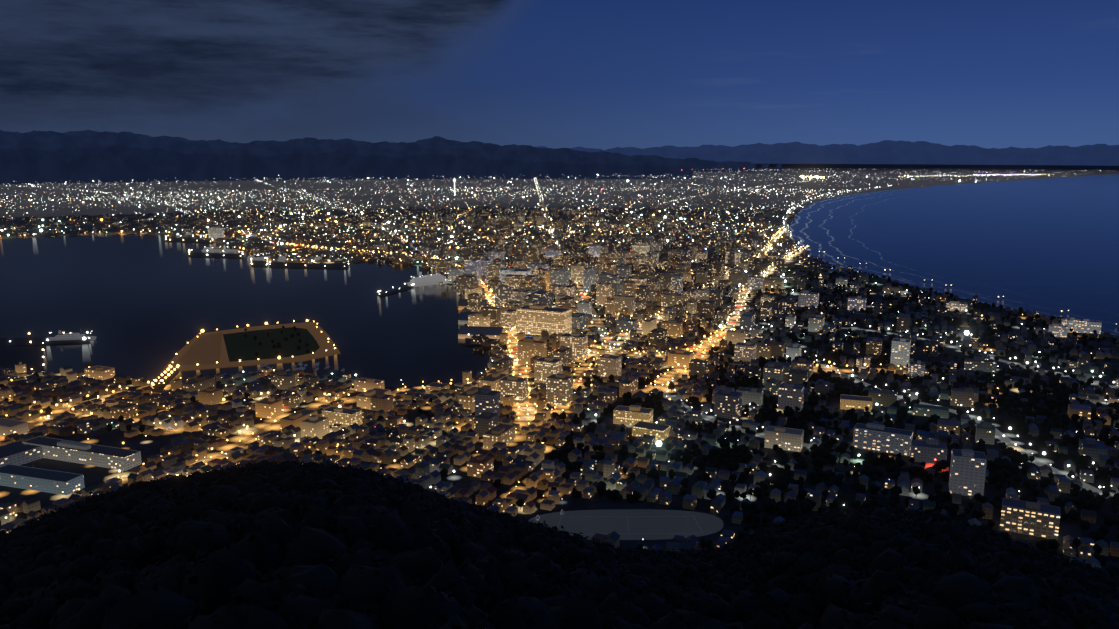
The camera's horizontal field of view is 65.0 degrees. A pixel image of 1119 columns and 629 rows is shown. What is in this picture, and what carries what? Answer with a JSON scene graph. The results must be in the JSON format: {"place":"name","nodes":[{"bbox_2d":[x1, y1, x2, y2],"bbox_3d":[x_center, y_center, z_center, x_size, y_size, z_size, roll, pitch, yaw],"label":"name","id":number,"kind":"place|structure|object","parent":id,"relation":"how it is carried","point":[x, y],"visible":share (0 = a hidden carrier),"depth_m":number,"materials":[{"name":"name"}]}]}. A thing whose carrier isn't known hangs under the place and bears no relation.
{"place":"outdoors","nodes":[
{"label":"outdoors","id":0,"kind":"place"},
{"bbox_2d":[0,235,492,387],"bbox_3d":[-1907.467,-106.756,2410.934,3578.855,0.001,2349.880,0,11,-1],"label":"bay water","id":1,"kind":"structure","parent":0,"point":[149,307],"depth_m":1934.66,"materials":[{"name":"blue liquid"}]},
{"bbox_2d":[0,346,43,372],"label":"pier","id":2,"kind":"structure","parent":1,"relation":"in","point":[30,357],"depth_m":1458.53,"materials":[{"name":"grey concrete"}]},
{"bbox_2d":[0,337,89,345],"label":"pier","id":3,"kind":"structure","parent":1,"relation":"in","point":[36,341],"depth_m":1564.69,"materials":[{"name":"grey concrete"}]},
{"bbox_2d":[45,330,96,340],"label":"patrol ship","id":4,"kind":"object","parent":1,"relation":"in","point":[71,336],"visible":0.85,"depth_m":1584.57,"materials":[{"name":"white paint"}]},
{"bbox_2d":[153,368,178,387],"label":"bridge","id":5,"kind":"structure","parent":1,"relation":"in","point":[171,376],"depth_m":1308.88,"materials":[{"name":"grey concrete"}]},
{"bbox_2d":[166,237,212,243],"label":"pier","id":6,"kind":"structure","parent":1,"relation":"in","point":[186,240],"depth_m":3330.99,"materials":[{"name":"grey concrete"}]},
{"bbox_2d":[190,252,242,258],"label":"pier","id":7,"kind":"structure","parent":1,"relation":"in","point":[215,255],"depth_m":2856.75,"materials":[{"name":"grey concrete"}]},
{"bbox_2d":[201,245,238,251],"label":"cargo ship","id":8,"kind":"object","parent":1,"relation":"in","point":[205,249],"visible":0.9,"depth_m":2966.74,"materials":[{"name":"grey paint"}]},
{"bbox_2d":[247,252,269,260],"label":"cargo ship","id":9,"kind":"object","parent":1,"relation":"in","point":[254,258],"visible":0.92,"depth_m":2735.89,"materials":[{"name":"grey paint"}]},
{"bbox_2d":[252,260,267,267],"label":"pier","id":10,"kind":"structure","parent":1,"relation":"in","point":[257,263],"depth_m":2631.92,"materials":[{"name":"grey concrete"}]},
{"bbox_2d":[277,254,305,261],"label":"cargo ship","id":11,"kind":"object","parent":1,"relation":"in","point":[281,259],"visible":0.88,"depth_m":2715.66,"materials":[{"name":"grey paint"}]},
{"bbox_2d":[270,262,348,269],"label":"pier","id":12,"kind":"structure","parent":1,"relation":"in","point":[308,265],"depth_m":2609.10,"materials":[{"name":"grey concrete"}]},
{"bbox_2d":[314,254,341,261],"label":"cargo ship","id":13,"kind":"object","parent":1,"relation":"in","point":[317,258],"visible":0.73,"depth_m":2708.95,"materials":[{"name":"grey paint"}]},
{"bbox_2d":[379,286,413,297],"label":"pier","id":14,"kind":"structure","parent":1,"relation":"in","point":[395,291],"depth_m":2129.21,"materials":[{"name":"grey concrete"}]},
{"bbox_2d":[407,272,447,286],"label":"ship","id":15,"kind":"object","parent":1,"relation":"in","point":[430,279],"visible":0.88,"depth_m":2233.91,"materials":[{"name":"white paint"}]},
{"bbox_2d":[464,324,480,345],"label":"pier","id":16,"kind":"structure","parent":1,"relation":"in","point":[467,341],"depth_m":1564.69,"materials":[{"name":"grey concrete"}]},
{"bbox_2d":[161,322,340,372],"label":"island ground","id":17,"kind":"structure","parent":0,"point":[321,339],"depth_m":1488.25,"materials":[{"name":"brown concrete"}]},
{"bbox_2d":[173,333,221,365],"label":"plaza","id":18,"kind":"structure","parent":17,"relation":"on","point":[205,349],"depth_m":1488.12,"materials":[{"name":"brown concrete"}]},
{"bbox_2d":[223,327,319,361],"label":"island lawn","id":19,"kind":"structure","parent":17,"relation":"on","point":[240,346],"depth_m":1549.41,"materials":[{"name":"green plant"}]},
{"bbox_2d":[244,326,309,355],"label":"trees","id":20,"kind":"object","parent":19,"relation":"on","point":[298,347],"visible":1,"depth_m":1539.69,"materials":[{"name":"green plant"}]},
{"bbox_2d":[0,144,692,183],"bbox_3d":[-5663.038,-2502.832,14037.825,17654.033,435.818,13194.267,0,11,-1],"label":"foothill mountains","id":21,"kind":"structure","parent":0,"point":[115,163],"depth_m":12200.64,"materials":[{"name":"grey stone"}]},
{"bbox_2d":[0,130,781,171],"bbox_3d":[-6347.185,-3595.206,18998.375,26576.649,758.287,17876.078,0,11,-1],"label":"mountains","id":22,"kind":"structure","parent":0,"point":[56,141],"depth_m":18180.20,"materials":[{"name":"blue"}]},
{"bbox_2d":[0,179,1116,494],"bbox_3d":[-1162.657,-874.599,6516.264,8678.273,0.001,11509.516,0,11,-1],"label":"street lights","id":23,"kind":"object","parent":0,"point":[526,415],"depth_m":1380.81,"materials":[{"name":"orange"}]},
{"bbox_2d":[0,164,1118,568],"bbox_3d":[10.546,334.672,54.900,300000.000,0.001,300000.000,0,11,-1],"label":"ground","id":24,"kind":"structure","parent":0,"point":[356,194],"depth_m":1821.06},
{"bbox_2d":[0,168,1116,539],"bbox_3d":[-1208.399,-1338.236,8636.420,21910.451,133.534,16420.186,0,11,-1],"label":"city lights","id":25,"kind":"object","parent":24,"relation":"on","point":[658,444],"visible":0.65,"depth_m":3253.48},
{"bbox_2d":[0,205,1118,567],"bbox_3d":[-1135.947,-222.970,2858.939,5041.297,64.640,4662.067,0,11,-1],"label":"city buildings","id":26,"kind":"structure","parent":24,"relation":"on","point":[532,283],"depth_m":1264.58,"materials":[{"name":"beige concrete"}]},
{"bbox_2d":[0,263,1118,572],"bbox_3d":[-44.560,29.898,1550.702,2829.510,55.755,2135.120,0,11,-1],"label":"trees","id":27,"kind":"object","parent":24,"relation":"on","point":[940,497],"visible":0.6,"depth_m":1059.97,"materials":[{"name":"green plant"}]},
{"bbox_2d":[0,0,1118,149],"label":"sky","id":28,"kind":"structure","parent":0,"point":[596,74],"materials":[{"name":"blue"}]},
{"bbox_2d":[529,509,723,539],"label":"sports field","id":29,"kind":"structure","parent":0,"point":[590,523],"depth_m":813.47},
{"bbox_2d":[621,516,658,516],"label":"pitch line","id":30,"kind":"object","parent":29,"relation":"on","point":[639,516],"visible":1,"depth_m":826.78,"materials":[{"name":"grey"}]},
{"bbox_2d":[645,533,685,533],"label":"pitch line","id":31,"kind":"object","parent":29,"relation":"on","point":[665,533],"visible":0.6,"depth_m":790.12,"materials":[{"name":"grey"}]},
{"bbox_2d":[535,140,1118,165],"bbox_3d":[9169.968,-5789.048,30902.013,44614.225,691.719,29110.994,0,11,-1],"label":"mountains","id":32,"kind":"structure","parent":0,"point":[898,152],"depth_m":27116.91,"materials":[{"name":"blue"}]},
{"bbox_2d":[790,174,1118,334],"bbox_3d":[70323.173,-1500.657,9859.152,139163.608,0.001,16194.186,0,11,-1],"label":"sea water","id":33,"kind":"structure","parent":0,"point":[1030,245],"depth_m":3385.26,"materials":[{"name":"blue liquid"}]},
{"bbox_2d":[788,191,1101,327],"bbox_3d":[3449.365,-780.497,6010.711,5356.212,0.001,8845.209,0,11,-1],"label":"waves","id":34,"kind":"object","parent":33,"relation":"on","point":[792,230],"visible":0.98,"depth_m":3585.28,"materials":[{"name":"white liquid"}]},
{"bbox_3d":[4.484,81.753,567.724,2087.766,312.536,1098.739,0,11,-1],"label":"hill terrain","id":35,"kind":"structure","parent":0,"visible":0},
{"bbox_2d":[0,457,1118,628],"bbox_3d":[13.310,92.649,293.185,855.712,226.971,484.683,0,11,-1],"label":"hill forest tree crowns","id":36,"kind":"object","parent":35,"relation":"on","point":[286,544],"visible":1,"depth_m":124.36,"materials":[{"name":"black plant"}]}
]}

